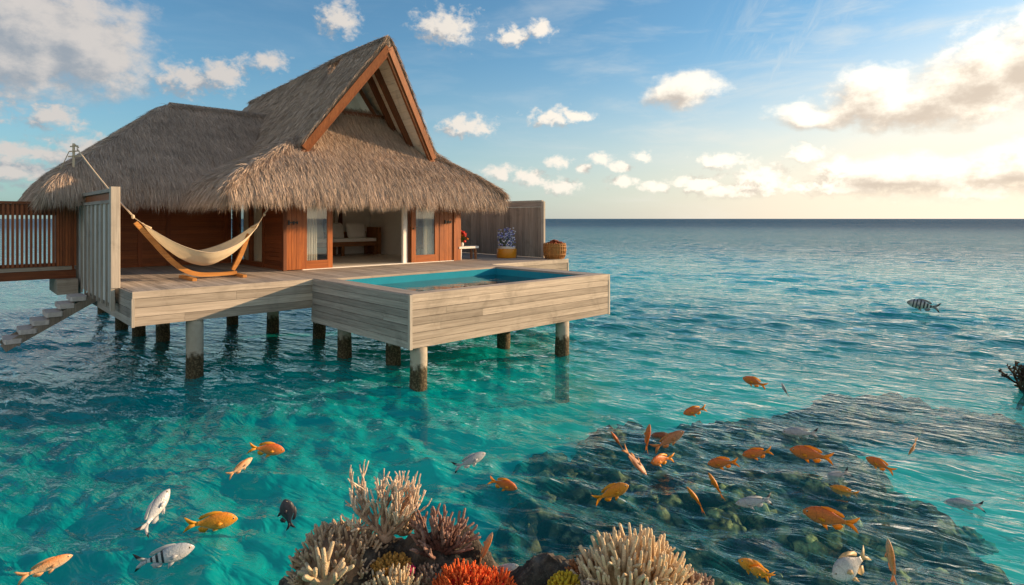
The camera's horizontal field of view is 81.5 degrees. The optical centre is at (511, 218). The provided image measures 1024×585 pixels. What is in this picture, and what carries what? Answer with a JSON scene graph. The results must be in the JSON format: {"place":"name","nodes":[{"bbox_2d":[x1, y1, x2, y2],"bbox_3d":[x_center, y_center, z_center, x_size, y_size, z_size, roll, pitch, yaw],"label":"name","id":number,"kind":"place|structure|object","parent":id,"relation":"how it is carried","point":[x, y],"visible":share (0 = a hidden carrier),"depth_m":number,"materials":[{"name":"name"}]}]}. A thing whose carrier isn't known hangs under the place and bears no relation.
{"place":"outdoors","nodes":[
{"label":"outdoors","id":0,"kind":"place"},
{"bbox_2d":[479,532,492,565],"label":"fish","id":1,"kind":"object","parent":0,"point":[487,544],"visible":0.98,"depth_m":4.67},
{"bbox_2d":[489,563,517,573],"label":"fish","id":2,"kind":"object","parent":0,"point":[511,566],"visible":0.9,"depth_m":4.54},
{"bbox_2d":[0,219,1023,584],"bbox_3d":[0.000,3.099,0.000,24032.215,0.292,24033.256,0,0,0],"label":"water","id":3,"kind":"structure","parent":0,"point":[108,433],"depth_m":10.85,"materials":[{"name":"teal liquid"}]},
{"bbox_2d":[14,554,72,584],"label":"fish","id":4,"kind":"object","parent":3,"relation":"on","point":[50,564],"visible":1,"depth_m":5.00},
{"bbox_2d":[135,489,169,537],"bbox_3d":[-3.415,2.803,5.690,0.095,0.172,0.454,-29,26,30],"label":"fish","id":5,"kind":"object","parent":3,"relation":"on","point":[157,505],"visible":1,"depth_m":5.69},
{"bbox_2d":[133,543,194,571],"bbox_3d":[-3.019,2.927,5.149,0.473,0.203,0.090,0,0,-20],"label":"fish","id":6,"kind":"object","parent":3,"relation":"on","point":[170,554],"visible":1,"depth_m":5.14},
{"bbox_2d":[182,511,237,533],"bbox_3d":[-2.900,2.927,5.722,0.472,0.212,0.095,6,-3,-27],"label":"fish","id":7,"kind":"object","parent":3,"relation":"on","point":[215,520],"visible":1,"depth_m":5.71},
{"bbox_2d":[225,457,251,479],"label":"fish","id":8,"kind":"object","parent":3,"relation":"on","point":[243,464],"visible":1,"depth_m":6.94},
{"bbox_2d":[247,442,284,456],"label":"fish","id":9,"kind":"object","parent":3,"relation":"on","point":[270,448],"visible":1,"depth_m":7.45},
{"bbox_2d":[278,576,290,584],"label":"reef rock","id":10,"kind":"object","parent":3,"relation":"in","point":[283,581],"visible":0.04,"depth_m":4.60,"materials":[{"name":"stone"}]},
{"bbox_2d":[278,499,296,530],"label":"fish","id":11,"kind":"object","parent":3,"relation":"on","point":[288,509],"visible":1,"depth_m":5.81},
{"bbox_2d":[451,452,485,472],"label":"fish","id":12,"kind":"object","parent":3,"relation":"on","point":[472,458],"visible":1,"depth_m":7.08},
{"bbox_2d":[487,476,516,490],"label":"fish","id":13,"kind":"object","parent":3,"relation":"on","point":[506,484],"visible":1,"depth_m":6.51},
{"bbox_2d":[592,482,628,505],"bbox_3d":[1.044,2.888,6.257,0.403,0.181,0.088,-22,-4,1],"label":"fish","id":14,"kind":"object","parent":3,"relation":"on","point":[616,490],"visible":1,"depth_m":6.24},
{"bbox_2d":[611,432,622,448],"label":"fish","id":15,"kind":"object","parent":3,"relation":"on","point":[615,438],"visible":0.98,"depth_m":7.59},
{"bbox_2d":[621,445,646,474],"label":"fish","id":16,"kind":"object","parent":3,"relation":"on","point":[637,464],"visible":1,"depth_m":6.90},
{"bbox_2d":[644,424,650,454],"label":"fish","id":17,"kind":"object","parent":3,"relation":"on","point":[647,433],"visible":1,"depth_m":7.62},
{"bbox_2d":[651,453,673,466],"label":"fish","id":18,"kind":"object","parent":3,"relation":"on","point":[658,459],"visible":1,"depth_m":7.25},
{"bbox_2d":[651,432,676,442],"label":"fish","id":19,"kind":"object","parent":3,"relation":"on","point":[659,434],"visible":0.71,"depth_m":8.29},
{"bbox_2d":[649,430,683,453],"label":"fish","id":20,"kind":"object","parent":3,"relation":"on","point":[673,437],"visible":1,"depth_m":7.57},
{"bbox_2d":[683,405,706,416],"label":"fish","id":21,"kind":"object","parent":3,"relation":"on","point":[691,411],"visible":1,"depth_m":9.01},
{"bbox_2d":[687,487,704,513],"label":"fish","id":22,"kind":"object","parent":3,"relation":"on","point":[692,494],"visible":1,"depth_m":6.07},
{"bbox_2d":[708,472,724,499],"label":"fish","id":23,"kind":"object","parent":3,"relation":"on","point":[713,481],"visible":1,"depth_m":6.33},
{"bbox_2d":[708,456,739,469],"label":"fish","id":24,"kind":"object","parent":3,"relation":"on","point":[720,462],"visible":1,"depth_m":7.10},
{"bbox_2d":[735,493,772,509],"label":"fish","id":25,"kind":"object","parent":3,"relation":"on","point":[751,502],"visible":1,"depth_m":6.14},
{"bbox_2d":[743,376,767,388],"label":"fish","id":26,"kind":"object","parent":3,"relation":"on","point":[751,380],"visible":1,"depth_m":10.47},
{"bbox_2d":[738,558,774,582],"bbox_3d":[2.005,2.896,4.921,0.318,0.143,0.069,29,12,-6],"label":"fish","id":27,"kind":"object","parent":3,"relation":"on","point":[746,564],"visible":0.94,"depth_m":4.90},
{"bbox_2d":[742,446,772,459],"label":"fish","id":28,"kind":"object","parent":3,"relation":"on","point":[755,453],"visible":1,"depth_m":7.38},
{"bbox_2d":[749,566,773,578],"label":"fish","id":29,"kind":"object","parent":3,"relation":"on","point":[761,572],"visible":1,"depth_m":4.88},
{"bbox_2d":[781,383,788,395],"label":"fish","id":30,"kind":"object","parent":3,"relation":"on","point":[783,387],"visible":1,"depth_m":9.99},
{"bbox_2d":[782,427,818,438],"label":"fish","id":31,"kind":"object","parent":3,"relation":"on","point":[797,432],"visible":1,"depth_m":8.50},
{"bbox_2d":[790,445,834,464],"bbox_3d":[3.714,2.928,7.370,0.494,0.220,0.099,4,2,27],"label":"fish","id":32,"kind":"object","parent":3,"relation":"on","point":[806,452],"visible":1,"depth_m":7.36},
{"bbox_2d":[803,506,859,533],"bbox_3d":[3.106,2.928,5.795,0.492,0.220,0.099,5,2,28],"label":"fish","id":33,"kind":"object","parent":3,"relation":"on","point":[824,516],"visible":1,"depth_m":5.79},
{"bbox_2d":[821,467,852,482],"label":"fish","id":34,"kind":"object","parent":3,"relation":"on","point":[835,475],"visible":0.99,"depth_m":7.07},
{"bbox_2d":[830,485,858,497],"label":"fish","id":35,"kind":"object","parent":3,"relation":"on","point":[840,490],"visible":1,"depth_m":6.71},
{"bbox_2d":[832,546,870,581],"bbox_3d":[2.835,2.895,4.950,0.402,0.236,0.092,-22,-14,-11],"label":"fish","id":36,"kind":"object","parent":3,"relation":"on","point":[845,568],"visible":1,"depth_m":4.93},
{"bbox_2d":[866,456,896,474],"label":"fish","id":37,"kind":"object","parent":3,"relation":"on","point":[875,462],"visible":1,"depth_m":7.02},
{"bbox_2d":[884,539,896,584],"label":"fish","id":38,"kind":"object","parent":3,"relation":"on","point":[889,555],"visible":1,"depth_m":4.87},
{"bbox_2d":[908,438,917,454],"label":"fish","id":39,"kind":"object","parent":3,"relation":"on","point":[912,449],"visible":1,"depth_m":7.50},
{"bbox_2d":[907,299,940,312],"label":"fish","id":40,"kind":"object","parent":3,"relation":"on","point":[919,304],"visible":1,"depth_m":19.46},
{"bbox_2d":[944,498,985,512],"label":"fish","id":41,"kind":"object","parent":3,"relation":"on","point":[963,502],"visible":1,"depth_m":6.38},
{"bbox_2d":[998,359,1023,409],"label":"dark coral bush","id":42,"kind":"object","parent":3,"relation":"in","point":[1019,371],"visible":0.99,"depth_m":10.80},
{"bbox_2d":[0,0,1023,218],"label":"sky","id":43,"kind":"structure","parent":0,"point":[586,109],"materials":[{"name":"blue"}]},
{"bbox_2d":[570,522,701,584],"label":"cream coral","id":44,"kind":"object","parent":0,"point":[642,557],"visible":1,"depth_m":4.37},
{"bbox_2d":[575,579,599,584],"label":"grey coral","id":45,"kind":"object","parent":44,"relation":"on","point":[587,582],"visible":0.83,"depth_m":4.27},
{"bbox_2d":[454,310,1023,584],"bbox_3d":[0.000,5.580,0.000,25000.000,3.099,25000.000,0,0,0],"label":"seabed","id":46,"kind":"structure","parent":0,"point":[1009,545],"depth_m":14.60,"materials":[{"name":"teal sand"}]},
{"bbox_2d":[97,307,105,313],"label":"piling","id":47,"kind":"object","parent":46,"relation":"on","point":[99,311],"visible":0.04,"depth_m":19.46,"materials":[{"name":"wood"}]},
{"bbox_2d":[115,318,127,329],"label":"piling","id":48,"kind":"object","parent":46,"relation":"on","point":[120,325],"visible":0.06,"depth_m":16.76,"materials":[{"name":"wood"}]},
{"bbox_2d":[132,326,145,336],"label":"piling","id":49,"kind":"object","parent":46,"relation":"on","point":[138,331],"visible":0.09,"depth_m":15.73,"materials":[{"name":"wood"}]},
{"bbox_2d":[156,323,169,341],"bbox_3d":[-8.879,3.350,15.113,0.332,3.300,0.330,0,0,-44],"label":"piling","id":50,"kind":"object","parent":46,"relation":"on","point":[162,332],"visible":0.13,"depth_m":14.98,"materials":[{"name":"wood"}]},
{"bbox_2d":[185,319,203,378],"bbox_3d":[-6.267,3.470,11.735,0.330,3.060,0.332,0,0,-43],"label":"piling","id":51,"kind":"object","parent":46,"relation":"on","point":[194,368],"visible":0.35,"depth_m":11.61,"materials":[{"name":"concrete"}]},
{"bbox_2d":[87,252,568,327],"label":"wooden deck","id":52,"kind":"structure","parent":51,"relation":"on","point":[150,295],"depth_m":12.65,"materials":[{"name":"beige wood"}]},
{"bbox_2d":[0,278,95,351],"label":"boarding stairs","id":53,"kind":"structure","parent":52,"relation":"attached to","point":[74,302],"depth_m":12.94,"materials":[{"name":"wood"}]},
{"bbox_2d":[0,266,75,281],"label":"walkway","id":54,"kind":"structure","parent":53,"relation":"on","point":[30,273],"depth_m":13.99,"materials":[{"name":"wood"}]},
{"bbox_2d":[0,201,75,268],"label":"slatted railing","id":55,"kind":"object","parent":54,"relation":"on","point":[63,237],"visible":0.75,"depth_m":13.99,"materials":[{"name":"brown wood"}]},
{"bbox_2d":[75,186,119,311],"bbox_3d":[-9.227,0.630,13.142,0.160,2.500,4.480,0,0,-43],"label":"privacy screen","id":56,"kind":"object","parent":52,"relation":"on","point":[97,266],"visible":0.85,"depth_m":12.62,"materials":[{"name":"grey wood"}]},
{"bbox_2d":[133,221,249,280],"bbox_3d":[-7.098,0.703,13.329,2.386,1.296,1.040,0,0,-44],"label":"hammock stand","id":57,"kind":"object","parent":52,"relation":"on","point":[159,248],"visible":0.96,"depth_m":13.22,"materials":[{"name":"brown wood"}]},
{"bbox_2d":[131,213,265,265],"bbox_3d":[-6.982,0.454,13.439,2.789,1.207,1.058,0,0,-44],"label":"hammock","id":58,"kind":"object","parent":57,"relation":"hanging from","point":[213,255],"visible":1,"depth_m":13.13,"materials":[{"name":"fabric"}]},
{"bbox_2d":[18,35,511,270],"bbox_3d":[-8.848,-1.851,19.936,12.182,6.407,13.706,0,0,-43],"label":"thatched villa","id":59,"kind":"object","parent":52,"relation":"on","point":[343,139],"visible":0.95,"depth_m":16.72,"materials":[{"name":"brown plant"}]},
{"bbox_2d":[60,143,80,169],"bbox_3d":[-10.524,-1.349,14.177,0.194,0.902,0.382,0,0,23],"label":"roof mast","id":60,"kind":"object","parent":59,"relation":"on","point":[73,151],"visible":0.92,"depth_m":14.21,"materials":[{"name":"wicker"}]},
{"bbox_2d":[77,148,132,215],"bbox_3d":[-9.197,-0.860,13.372,3.020,1.646,0.034,0,0,35],"label":"hammock rope","id":61,"kind":"object","parent":59,"relation":"hanging from","point":[130,213],"visible":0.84,"depth_m":13.49,"materials":[{"name":"beige fabric"}]},
{"bbox_2d":[243,201,254,260],"bbox_3d":[-7.801,0.323,17.639,0.076,2.005,0.920,0,0,-44],"label":"curtain","id":62,"kind":"object","parent":59,"relation":"hanging from","point":[245,223],"visible":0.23,"depth_m":17.75,"materials":[{"name":"fabric"}]},
{"bbox_2d":[236,201,265,267],"bbox_3d":[-7.554,0.326,17.204,0.120,2.051,2.146,0,0,-43],"label":"side window","id":63,"kind":"structure","parent":59,"relation":"in","point":[250,261],"depth_m":17.19,"materials":[{"name":"red"}]},
{"bbox_2d":[255,201,261,261],"bbox_3d":[-7.133,0.323,16.935,0.075,2.005,0.940,0,0,-43],"label":"curtain","id":64,"kind":"object","parent":59,"relation":"hanging from","point":[258,239],"visible":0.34,"depth_m":17.06,"materials":[{"name":"fabric"}]},
{"bbox_2d":[287,202,301,269],"bbox_3d":[-5.678,0.318,15.485,0.405,2.035,0.079,0,0,-43],"label":"door leaf","id":65,"kind":"structure","parent":59,"relation":"in","point":[294,215],"depth_m":15.49,"materials":[{"name":"orange wood"}]},
{"bbox_2d":[307,202,316,260],"bbox_3d":[-5.388,0.323,15.925,0.340,2.005,0.053,0,0,-44],"label":"curtain","id":66,"kind":"object","parent":59,"relation":"hanging from","point":[312,234],"visible":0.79,"depth_m":15.94,"materials":[{"name":"fabric"}]},
{"bbox_2d":[302,205,332,268],"bbox_3d":[-5.236,0.318,15.954,0.876,2.035,0.055,0,0,-44],"label":"glass door","id":67,"kind":"structure","parent":59,"relation":"in","point":[310,264],"depth_m":15.98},
{"bbox_2d":[317,227,380,255],"bbox_3d":[-6.258,0.830,21.599,2.890,1.019,0.880,0,0,-43],"label":"sofa","id":68,"kind":"object","parent":59,"relation":"on","point":[371,242],"visible":0.61,"depth_m":21.86,"materials":[{"name":"brown wood"}]},
{"bbox_2d":[317,223,323,238],"bbox_3d":[-6.982,0.440,21.062,0.620,0.580,0.346,0,0,-44],"label":"cushion","id":69,"kind":"object","parent":68,"relation":"on","point":[320,233],"visible":0.43,"depth_m":21.08,"materials":[{"name":"beige fabric"}]},
{"bbox_2d":[325,223,343,238],"bbox_3d":[-6.439,0.440,21.579,0.682,0.580,0.346,0,0,-43],"label":"cushion","id":70,"kind":"object","parent":68,"relation":"on","point":[338,231],"visible":0.63,"depth_m":21.54,"materials":[{"name":"beige fabric"}]},
{"bbox_2d":[346,223,365,237],"bbox_3d":[-5.822,0.440,22.164,0.769,0.580,0.346,0,0,-43],"label":"cushion","id":71,"kind":"object","parent":68,"relation":"on","point":[355,230],"visible":0.94,"depth_m":22.04,"materials":[{"name":"beige fabric"}]},
{"bbox_2d":[410,227,422,254],"bbox_3d":[-3.091,0.800,19.577,0.695,1.080,0.652,0,0,-44],"label":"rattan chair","id":72,"kind":"object","parent":59,"relation":"on","point":[419,237],"visible":0.38,"depth_m":19.86,"materials":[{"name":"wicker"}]},
{"bbox_2d":[411,204,438,262],"bbox_3d":[-2.673,0.318,18.360,1.030,2.035,0.096,0,0,-43],"label":"glass door","id":73,"kind":"structure","parent":59,"relation":"in","point":[429,257],"depth_m":18.33,"materials":[{"name":"orange wood"}]},
{"bbox_2d":[423,206,431,254],"bbox_3d":[-2.628,0.323,18.566,0.340,2.005,0.074,0,0,-44],"label":"curtain","id":74,"kind":"object","parent":59,"relation":"hanging from","point":[427,231],"visible":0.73,"depth_m":18.56,"materials":[{"name":"fabric"}]},
{"bbox_2d":[439,204,452,260],"bbox_3d":[-2.090,0.318,18.897,0.542,2.035,0.079,0,0,-43],"label":"door leaf","id":75,"kind":"structure","parent":59,"relation":"in","point":[445,217],"depth_m":18.87,"materials":[{"name":"orange wood"}]},
{"bbox_2d":[311,265,609,349],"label":"plunge pool","id":76,"kind":"structure","parent":52,"relation":"in","point":[410,310],"depth_m":12.21,"materials":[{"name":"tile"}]},
{"bbox_2d":[459,246,478,258],"bbox_3d":[-1.529,1.134,19.717,0.840,0.437,0.340,0,0,-43],"label":"bench","id":77,"kind":"object","parent":52,"relation":"on","point":[471,252],"visible":0.73,"depth_m":19.82,"materials":[{"name":"white paint"}]},
{"bbox_2d":[461,229,467,245],"bbox_3d":[-1.648,0.633,19.614,0.486,0.563,0.439,0,0,-44],"label":"flower arrangement","id":78,"kind":"object","parent":77,"relation":"on","point":[464,237],"visible":0.68,"depth_m":19.54,"materials":[{"name":"red plant"}]},
{"bbox_2d":[461,200,544,257],"bbox_3d":[-0.690,0.357,22.367,0.095,1.984,5.250,0,0,-44],"label":"board fence","id":79,"kind":"object","parent":52,"relation":"on","point":[525,220],"visible":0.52,"depth_m":21.61,"materials":[{"name":"grey wood"}]},
{"bbox_2d":[497,227,516,257],"bbox_3d":[-0.183,0.826,20.580,0.690,1.052,0.690,0,0,-43],"label":"flower planter","id":80,"kind":"object","parent":52,"relation":"on","point":[506,248],"visible":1,"depth_m":20.37,"materials":[{"name":"yellow paint"}]},
{"bbox_2d":[543,243,565,258],"bbox_3d":[1.446,1.086,20.127,0.804,0.532,0.804,0,0,-43],"label":"wicker basket","id":81,"kind":"object","parent":52,"relation":"on","point":[554,251],"visible":0.97,"depth_m":19.81,"materials":[{"name":"brown wicker"}]},
{"bbox_2d":[546,239,562,243],"bbox_3d":[1.444,0.807,20.154,0.628,0.211,0.513,0,0,30],"label":"flower heap","id":82,"kind":"object","parent":81,"relation":"in","point":[554,241],"visible":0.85,"depth_m":20.03,"materials":[{"name":"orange plant"}]},
{"bbox_2d":[226,316,238,324],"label":"piling","id":83,"kind":"object","parent":46,"relation":"on","point":[231,320],"visible":0.09,"depth_m":17.39,"materials":[{"name":"wood"}]},
{"bbox_2d":[266,311,278,332],"bbox_3d":[-6.527,3.350,16.228,0.330,3.300,0.326,0,0,-43],"label":"piling","id":84,"kind":"object","parent":46,"relation":"on","point":[272,322],"visible":0.27,"depth_m":16.10,"materials":[{"name":"wood"}]},
{"bbox_2d":[313,322,325,338],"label":"piling","id":85,"kind":"object","parent":46,"relation":"on","point":[319,331],"visible":0.09,"depth_m":15.37,"materials":[{"name":"wood"}]},
{"bbox_2d":[337,329,351,358],"bbox_3d":[-3.789,3.640,13.439,0.329,2.720,0.332,0,0,-43],"label":"piling","id":86,"kind":"object","parent":46,"relation":"on","point":[344,345],"visible":0.25,"depth_m":13.30,"materials":[{"name":"concrete"}]},
{"bbox_2d":[335,535,403,584],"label":"reef rock","id":87,"kind":"object","parent":46,"relation":"on","point":[370,554],"visible":0.13,"depth_m":4.56,"materials":[{"name":"stone"}]},
{"bbox_2d":[284,515,387,584],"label":"bushy coral","id":88,"kind":"object","parent":87,"relation":"on","point":[350,547],"visible":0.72,"depth_m":4.52},
{"bbox_2d":[297,541,353,584],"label":"finger coral","id":89,"kind":"object","parent":88,"relation":"attached to","point":[323,577],"visible":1,"depth_m":4.21},
{"bbox_2d":[341,460,431,543],"bbox_3d":[-0.985,2.248,4.707,0.692,0.642,0.485,0,0,0],"label":"branching coral","id":90,"kind":"object","parent":87,"relation":"on","point":[391,520],"visible":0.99,"depth_m":4.67},
{"bbox_2d":[370,551,412,578],"bbox_3d":[-0.906,2.626,4.479,0.330,0.189,0.268,0,0,0],"label":"mustard coral","id":91,"kind":"object","parent":87,"relation":"on","point":[385,561],"visible":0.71,"depth_m":4.46},
{"bbox_2d":[361,563,422,584],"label":"finger coral","id":92,"kind":"object","parent":87,"relation":"on","point":[401,577],"visible":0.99,"depth_m":4.30},
{"bbox_2d":[394,544,403,555],"bbox_3d":[-0.984,2.889,4.786,0.580,0.551,0.470,0,0,0],"label":"reef rock","id":93,"kind":"object","parent":87,"relation":"on","point":[398,547],"visible":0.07,"depth_m":4.75,"materials":[{"name":"stone"}]},
{"bbox_2d":[396,515,415,536],"bbox_3d":[-0.879,2.464,4.799,0.225,0.192,0.218,0,0,-43],"label":"knobbly coral","id":94,"kind":"object","parent":87,"relation":"on","point":[407,529],"visible":0.32,"depth_m":4.73},
{"bbox_2d":[407,563,415,575],"bbox_3d":[-0.798,2.648,4.460,0.147,0.121,0.125,0,0,0],"label":"magenta coral","id":95,"kind":"object","parent":87,"relation":"on","point":[411,567],"visible":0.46,"depth_m":4.44},
{"bbox_2d":[402,532,430,563],"bbox_3d":[-0.712,2.760,4.799,0.465,0.450,0.444,0,0,0],"label":"reef rock","id":96,"kind":"object","parent":87,"relation":"on","point":[408,543],"visible":0.13,"depth_m":4.75,"materials":[{"name":"stone"}]},
{"bbox_2d":[409,503,480,559],"bbox_3d":[-0.558,2.480,4.702,0.576,0.468,0.447,0,0,-21],"label":"staghorn coral","id":97,"kind":"object","parent":96,"relation":"on","point":[445,534],"visible":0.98,"depth_m":4.61},
{"bbox_2d":[412,562,441,584],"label":"brown coral","id":98,"kind":"object","parent":87,"relation":"on","point":[427,572],"visible":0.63,"depth_m":4.48},
{"bbox_2d":[386,343,400,365],"bbox_3d":[-2.561,3.650,12.814,0.336,2.700,0.332,0,0,-44],"label":"piling","id":99,"kind":"object","parent":46,"relation":"on","point":[393,354],"visible":0.27,"depth_m":12.67,"materials":[{"name":"concrete"}]},
{"bbox_2d":[409,346,426,391],"bbox_3d":[-1.692,3.650,10.766,0.333,2.700,0.334,0,0,-43],"label":"piling","id":100,"kind":"object","parent":46,"relation":"on","point":[418,371],"visible":0.29,"depth_m":10.63,"materials":[{"name":"concrete"}]},
{"bbox_2d":[406,525,499,577],"bbox_3d":[-0.562,3.318,4.724,1.087,1.663,0.942,0,0,0],"label":"reef rock","id":101,"kind":"object","parent":46,"relation":"on","point":[442,559],"visible":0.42,"depth_m":4.66,"materials":[{"name":"stone"}]},
{"bbox_2d":[497,331,509,348],"bbox_3d":[-0.203,3.650,14.399,0.332,2.700,0.332,0,0,-44],"label":"piling","id":102,"kind":"object","parent":46,"relation":"on","point":[503,340],"visible":0.17,"depth_m":14.26,"materials":[{"name":"wood"}]},
{"bbox_2d":[555,321,569,402],"bbox_3d":[1.138,3.650,13.450,0.336,2.700,0.329,0,0,-44],"label":"piling","id":103,"kind":"object","parent":46,"relation":"on","point":[562,340],"visible":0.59,"depth_m":13.31,"materials":[{"name":"concrete"}]},
{"bbox_2d":[462,392,1023,584],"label":"reef","id":104,"kind":"object","parent":46,"relation":"on","point":[545,530],"visible":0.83,"depth_m":7.81},
{"bbox_2d":[509,552,570,584],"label":"reef rock","id":105,"kind":"object","parent":104,"relation":"on","point":[541,569],"visible":0.63,"depth_m":4.59,"materials":[{"name":"grey stone"}]},
{"bbox_2d":[547,569,580,584],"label":"yellow coral","id":106,"kind":"object","parent":105,"relation":"on","point":[559,577],"visible":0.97,"depth_m":4.34},
{"bbox_2d":[564,554,595,580],"bbox_3d":[0.559,2.780,4.602,0.312,0.332,0.294,0,0,0],"label":"rust coral","id":107,"kind":"object","parent":105,"relation":"on","point":[573,565],"visible":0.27,"depth_m":4.58},
{"bbox_3d":[-0.170,3.436,4.603,0.917,1.312,0.827,0,0,0],"label":"reef rock","id":108,"kind":"object","parent":46,"relation":"on","visible":0},
{"bbox_2d":[432,558,499,584],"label":"fire coral","id":109,"kind":"object","parent":108,"relation":"on","point":[462,573],"visible":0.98,"depth_m":4.34},
{"bbox_2d":[483,565,516,584],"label":"fire coral","id":110,"kind":"object","parent":108,"relation":"on","point":[505,579],"visible":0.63,"depth_m":4.43},
{"bbox_3d":[0.929,3.468,4.710,1.475,1.451,0.992,0,0,0],"label":"reef rock","id":111,"kind":"object","parent":46,"relation":"on","visible":0},
{"bbox_2d":[682,567,713,584],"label":"knobbly coral","id":112,"kind":"object","parent":111,"relation":"on","point":[693,578],"visible":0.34,"depth_m":4.62}
]}

